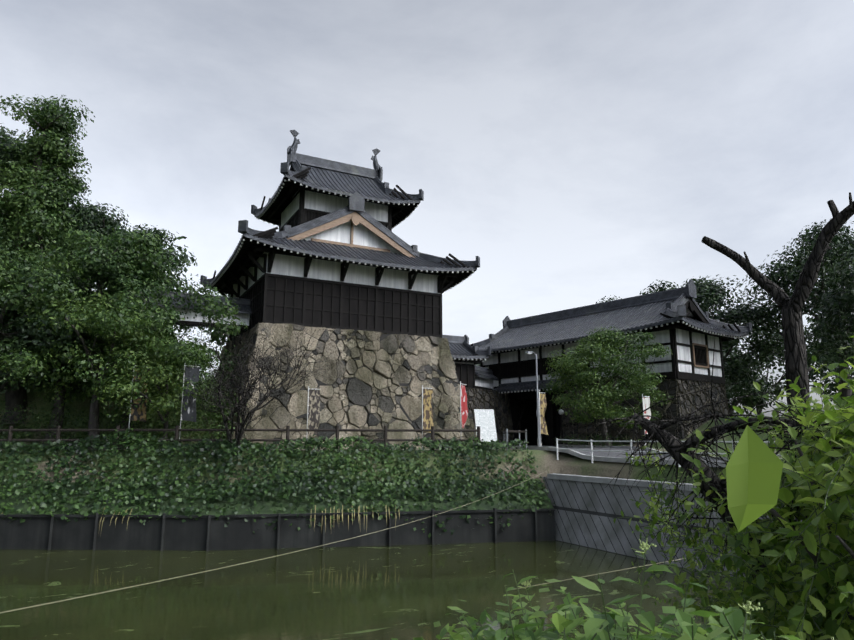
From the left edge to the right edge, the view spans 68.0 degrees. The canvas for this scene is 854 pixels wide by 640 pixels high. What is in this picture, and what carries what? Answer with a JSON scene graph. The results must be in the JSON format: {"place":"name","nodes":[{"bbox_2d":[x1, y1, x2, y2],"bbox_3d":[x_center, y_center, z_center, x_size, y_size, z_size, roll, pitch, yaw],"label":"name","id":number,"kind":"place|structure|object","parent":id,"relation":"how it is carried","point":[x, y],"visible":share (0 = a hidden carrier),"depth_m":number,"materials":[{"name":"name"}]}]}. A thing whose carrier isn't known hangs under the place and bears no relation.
{"place":"outdoors","nodes":[
{"label":"outdoors","id":0,"kind":"place"},
{"bbox_2d":[1,449,464,449],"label":"bank path","id":1,"kind":"structure","parent":0,"point":[329,449],"depth_m":26.93,"materials":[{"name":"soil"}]},
{"bbox_2d":[473,409,496,448],"bbox_3d":[2.594,4.977,28.672,0.950,1.849,0.769,3,-11,-15],"label":"info board","id":2,"kind":"object","parent":1,"relation":"on","point":[485,420],"visible":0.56,"depth_m":28.57,"materials":[{"name":"grey metal"}]},
{"bbox_2d":[0,541,754,639],"bbox_3d":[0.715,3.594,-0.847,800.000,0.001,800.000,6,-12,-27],"label":"moat water","id":3,"kind":"structure","parent":0,"point":[403,592],"depth_m":15.74,"materials":[{"name":"green liquid"}]},
{"bbox_2d":[0,336,823,494],"bbox_3d":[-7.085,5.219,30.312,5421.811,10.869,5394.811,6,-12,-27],"label":"terrain","id":4,"kind":"structure","parent":0,"point":[567,463],"depth_m":25.02,"materials":[{"name":"green plant"}]},
{"bbox_2d":[0,94,247,393],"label":"tree","id":5,"kind":"object","parent":4,"relation":"on","point":[123,271],"visible":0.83,"depth_m":29.78,"materials":[{"name":"green plant"}]},
{"bbox_2d":[126,365,149,450],"bbox_3d":[-11.806,3.653,25.945,0.690,3.740,0.258,6,-12,-27],"label":"banner","id":6,"kind":"object","parent":4,"relation":"on","point":[136,414],"visible":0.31,"depth_m":25.96,"materials":[{"name":"grey"}]},
{"bbox_2d":[179,365,199,438],"bbox_3d":[-9.742,3.646,25.904,0.178,3.740,0.700,-10,-14,42],"label":"banner","id":7,"kind":"object","parent":4,"relation":"on","point":[189,414],"visible":0.71,"depth_m":26.01,"materials":[{"name":"grey fabric"}]},
{"bbox_2d":[175,324,336,455],"bbox_3d":[-6.771,2.657,24.545,5.686,5.184,7.258,6,-12,-27],"label":"bare twiggy tree","id":8,"kind":"object","parent":4,"relation":"on","point":[244,400],"visible":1,"depth_m":24.34,"materials":[{"name":"brown plant"}]},
{"bbox_2d":[0,425,526,450],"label":"bank fence","id":9,"kind":"object","parent":4,"relation":"on","point":[58,430],"visible":0.71,"depth_m":25.59,"materials":[{"name":"brown wood"}]},
{"bbox_2d":[0,428,554,537],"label":"ivy leaves","id":10,"kind":"object","parent":4,"relation":"on","point":[228,447],"visible":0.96,"depth_m":23.70,"materials":[{"name":"green plant"}]},
{"bbox_2d":[0,479,555,550],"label":"retaining wall","id":11,"kind":"structure","parent":4,"relation":"on","point":[203,532],"depth_m":22.02,"materials":[{"name":"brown wood"}]},
{"bbox_2d":[1,505,399,532],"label":"dry grass","id":12,"kind":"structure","parent":11,"relation":"on","point":[311,511],"depth_m":22.05,"materials":[{"name":"beige plant"}]},
{"bbox_2d":[306,386,319,437],"bbox_3d":[-4.723,4.198,26.412,0.221,2.840,0.583,-10,-14,42],"label":"banner","id":13,"kind":"object","parent":4,"relation":"on","point":[313,414],"visible":0.88,"depth_m":26.50,"materials":[{"name":"grey fabric"}]},
{"bbox_2d":[0,271,632,448],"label":"shrubs","id":14,"kind":"object","parent":4,"relation":"on","point":[158,422],"visible":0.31,"depth_m":28.01,"materials":[{"name":"green plant"}]},
{"bbox_2d":[211,327,463,449],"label":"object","id":15,"kind":"object","parent":4,"relation":"on","point":[382,337],"visible":0.08,"depth_m":31.91,"materials":[{"name":"grey stone"}]},
{"bbox_2d":[217,249,454,342],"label":"lower storey wall","id":16,"kind":"structure","parent":15,"relation":"on","point":[273,287],"depth_m":33.02,"materials":[{"name":"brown wood"}]},
{"bbox_2d":[200,191,479,295],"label":"turret roof","id":17,"kind":"structure","parent":16,"relation":"on","point":[353,232],"depth_m":34.32,"materials":[{"name":"tile"}]},
{"bbox_2d":[279,190,391,251],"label":"upper storey wall","id":18,"kind":"structure","parent":17,"relation":"on","point":[303,206],"depth_m":35.71,"materials":[{"name":"white paint"}]},
{"bbox_2d":[251,130,423,228],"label":"turret roof","id":19,"kind":"structure","parent":17,"relation":"on","point":[321,175],"depth_m":37.19,"materials":[{"name":"tile"}]},
{"bbox_2d":[202,323,476,449],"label":"turret stone blocks","id":20,"kind":"structure","parent":15,"relation":"on","point":[358,390],"depth_m":31.60,"materials":[{"name":"beige stone"}]},
{"bbox_2d":[0,466,685,612],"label":"rope","id":21,"kind":"object","parent":4,"relation":"on","point":[306,549],"visible":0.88,"depth_m":8.29,"materials":[{"name":"yellow"}]},
{"bbox_2d":[0,123,853,416],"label":"background trees","id":22,"kind":"object","parent":4,"relation":"on","point":[824,345],"visible":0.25,"depth_m":39.78,"materials":[{"name":"green plant"}]},
{"bbox_2d":[0,109,853,449],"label":"tree trunks","id":23,"kind":"object","parent":4,"relation":"on","point":[16,397],"visible":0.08,"depth_m":29.94,"materials":[{"name":"brown plant"}]},
{"bbox_2d":[0,289,672,428],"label":"tree foliage","id":24,"kind":"object","parent":23,"relation":"attached to","point":[158,355],"visible":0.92,"depth_m":27.14,"materials":[{"name":"green plant"}]},
{"bbox_2d":[422,385,433,446],"bbox_3d":[0.013,4.305,27.254,0.576,2.940,0.243,6,-12,-27],"label":"banner","id":25,"kind":"object","parent":4,"relation":"on","point":[427,417],"visible":0.94,"depth_m":27.32,"materials":[{"name":"yellow fabric"}]},
{"bbox_2d":[460,381,467,428],"bbox_3d":[1.628,4.269,27.604,0.232,3.140,0.577,-4,-11,18],"label":"banner","id":26,"kind":"object","parent":4,"relation":"on","point":[463,404],"visible":0.94,"depth_m":27.66,"materials":[{"name":"red fabric"}]},
{"bbox_2d":[525,351,540,445],"bbox_3d":[4.716,3.543,28.065,0.150,4.337,0.876,-9,-14,41],"label":"street lamp","id":27,"kind":"object","parent":4,"relation":"on","point":[537,415],"visible":0.94,"depth_m":28.19,"materials":[{"name":"grey metal"}]},
{"bbox_2d":[509,388,562,445],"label":"gateway","id":28,"kind":"object","parent":4,"relation":"on","point":[527,420],"visible":0.33,"depth_m":43.53,"materials":[{"name":"black wood"}]},
{"bbox_2d":[539,390,547,437],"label":"banner","id":29,"kind":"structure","parent":4,"relation":"on","point":[542,409],"depth_m":28.67,"materials":[{"name":"yellow fabric"}]},
{"bbox_2d":[559,409,563,443],"bbox_3d":[8.188,6.554,38.453,0.325,2.240,0.342,6,-12,-27],"label":"globe lamp","id":30,"kind":"object","parent":4,"relation":"on","point":[561,413],"visible":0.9,"depth_m":38.48,"materials":[{"name":"grey metal"}]},
{"bbox_2d":[465,379,729,445],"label":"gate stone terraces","id":31,"kind":"object","parent":4,"relation":"on","point":[675,408],"visible":0.31,"depth_m":36.94,"materials":[{"name":"grey stone"}]},
{"bbox_2d":[134,288,498,389],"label":"castle wall","id":32,"kind":"structure","parent":31,"relation":"on","point":[485,378],"depth_m":31.91,"materials":[{"name":"paint"}]},
{"bbox_2d":[465,379,729,444],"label":"stone gate blocks","id":33,"kind":"structure","parent":31,"relation":"on","point":[666,406],"depth_m":37.19,"materials":[{"name":"grey stone"}]},
{"bbox_2d":[480,325,725,388],"bbox_3d":[10.895,3.134,42.225,5.680,2.950,15.309,9,-14,-39],"label":"gatehouse upper storey","id":34,"kind":"object","parent":31,"relation":"on","point":[691,358],"visible":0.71,"depth_m":37.24,"materials":[{"name":"white paint"}]},
{"bbox_2d":[492,379,567,395],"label":"canopy roof","id":35,"kind":"structure","parent":34,"relation":"attached to","point":[516,387],"depth_m":42.12,"materials":[{"name":"grey tile"}]},
{"bbox_2d":[642,394,650,444],"bbox_3d":[10.292,4.850,29.623,0.530,2.740,0.208,8,-13,-36],"label":"banner","id":36,"kind":"object","parent":4,"relation":"on","point":[646,403],"visible":0.58,"depth_m":29.72,"materials":[{"name":"grey fabric"}]},
{"bbox_2d":[457,344,853,639],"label":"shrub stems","id":37,"kind":"object","parent":4,"relation":"on","point":[768,574],"visible":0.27,"depth_m":4.30,"materials":[{"name":"green"}]},
{"bbox_2d":[391,579,800,639],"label":"bush","id":38,"kind":"object","parent":37,"relation":"on","point":[569,617],"visible":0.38,"depth_m":3.43,"materials":[{"name":"green plant"}]},
{"bbox_2d":[451,553,789,639],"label":"shrub leaves","id":39,"kind":"object","parent":37,"relation":"attached to","point":[594,621],"visible":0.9,"depth_m":2.24,"materials":[{"name":"green plant"}]},
{"bbox_2d":[518,346,844,639],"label":"flower clusters","id":40,"kind":"object","parent":37,"relation":"on","point":[646,547],"visible":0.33,"depth_m":2.11,"materials":[{"name":"green plant"}]},
{"bbox_2d":[614,335,853,639],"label":"bush","id":41,"kind":"object","parent":37,"relation":"attached to","point":[824,581],"depth_m":4.47,"materials":[{"name":"green plant"}]},
{"bbox_2d":[726,425,782,531],"bbox_3d":[0.235,0.119,0.472,0.042,0.080,0.039,0,-11,-1],"label":"leaf","id":42,"kind":"object","parent":37,"relation":"attached to","point":[754,466],"visible":1,"depth_m":0.46,"materials":[{"name":"green plant"}]},
{"bbox_2d":[543,473,801,576],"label":"concrete retaining wall","id":43,"kind":"structure","parent":4,"relation":"on","point":[587,509],"depth_m":21.34,"materials":[{"name":"concrete"}]},
{"bbox_2d":[574,192,853,605],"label":"dead trees","id":44,"kind":"object","parent":4,"relation":"on","point":[795,350],"visible":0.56,"depth_m":6.69,"materials":[{"name":"brown wood"}]},
{"bbox_2d":[0,0,853,416],"label":"sky","id":45,"kind":"structure","parent":0,"point":[586,152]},
{"bbox_2d":[454,359,474,387],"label":"tamon walls","id":46,"kind":"structure","parent":0,"point":[465,372],"depth_m":40.70,"materials":[{"name":"black wood"}]},
{"bbox_2d":[442,335,490,364],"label":"small roof","id":47,"kind":"structure","parent":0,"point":[462,349],"depth_m":41.12,"materials":[{"name":"grey tile"}]},
{"bbox_2d":[469,279,751,353],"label":"gate roof","id":48,"kind":"structure","parent":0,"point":[678,308],"depth_m":39.51,"materials":[{"name":"tile"}]},
{"bbox_2d":[484,444,792,468],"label":"road asphalt","id":49,"kind":"structure","parent":0,"point":[604,456],"depth_m":26.02,"materials":[{"name":"grey asphalt"}]},
{"bbox_2d":[556,438,787,466],"bbox_3d":[14.541,1.950,8.013,0.061,0.902,40.070,6,-12,-27],"label":"guardrail","id":50,"kind":"object","parent":49,"relation":"on","point":[591,441],"visible":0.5,"depth_m":22.89,"materials":[{"name":"white"}]}
]}

